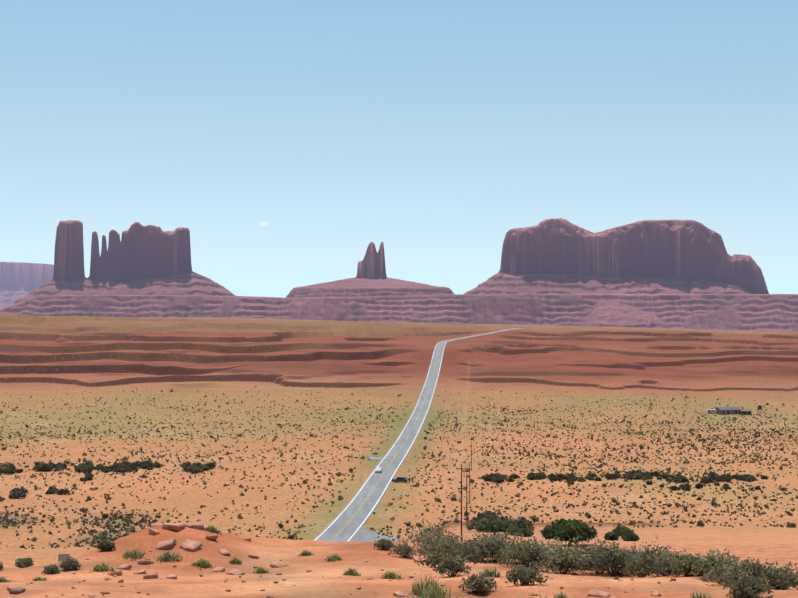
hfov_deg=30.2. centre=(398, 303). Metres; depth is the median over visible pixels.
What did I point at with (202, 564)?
grass
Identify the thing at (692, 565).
brush
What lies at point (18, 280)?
plateau
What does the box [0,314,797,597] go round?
ground
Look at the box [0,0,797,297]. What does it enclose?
sky
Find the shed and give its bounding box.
[740,410,751,414]
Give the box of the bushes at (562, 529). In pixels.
[471,518,639,542]
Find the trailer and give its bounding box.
[707,409,716,413]
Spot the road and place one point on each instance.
(347, 532)
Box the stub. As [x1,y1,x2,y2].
[368,457,382,459]
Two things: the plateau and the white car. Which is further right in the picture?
the white car
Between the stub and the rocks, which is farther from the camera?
the stub
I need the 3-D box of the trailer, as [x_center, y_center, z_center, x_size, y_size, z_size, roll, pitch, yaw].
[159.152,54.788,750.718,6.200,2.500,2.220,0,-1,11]
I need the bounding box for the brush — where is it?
[0,517,797,597]
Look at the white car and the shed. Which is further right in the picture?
the shed
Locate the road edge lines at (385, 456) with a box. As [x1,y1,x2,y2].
[314,328,514,540]
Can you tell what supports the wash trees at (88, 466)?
on the ground at (46, 360)
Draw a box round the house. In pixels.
[715,407,741,414]
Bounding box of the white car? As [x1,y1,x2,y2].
[375,467,381,472]
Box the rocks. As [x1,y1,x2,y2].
[7,522,772,597]
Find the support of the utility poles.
on the ground at (46, 360)
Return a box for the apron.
[351,528,399,541]
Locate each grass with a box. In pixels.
[0,527,766,597]
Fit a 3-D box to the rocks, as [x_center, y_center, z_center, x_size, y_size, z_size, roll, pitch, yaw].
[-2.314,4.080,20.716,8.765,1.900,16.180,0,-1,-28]
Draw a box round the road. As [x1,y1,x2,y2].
[312,328,521,541]
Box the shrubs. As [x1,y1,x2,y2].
[0,386,797,548]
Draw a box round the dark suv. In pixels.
[391,477,408,482]
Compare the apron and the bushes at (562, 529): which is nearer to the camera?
the bushes at (562, 529)
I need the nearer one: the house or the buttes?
the house
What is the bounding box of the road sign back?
[58,554,69,561]
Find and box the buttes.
[0,218,797,331]
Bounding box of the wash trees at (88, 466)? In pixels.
[0,460,768,531]
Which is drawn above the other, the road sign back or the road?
the road
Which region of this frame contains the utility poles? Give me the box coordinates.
[456,438,473,539]
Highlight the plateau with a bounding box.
[0,262,53,308]
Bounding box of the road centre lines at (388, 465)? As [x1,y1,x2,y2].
[331,341,445,541]
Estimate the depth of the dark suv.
436.51 m

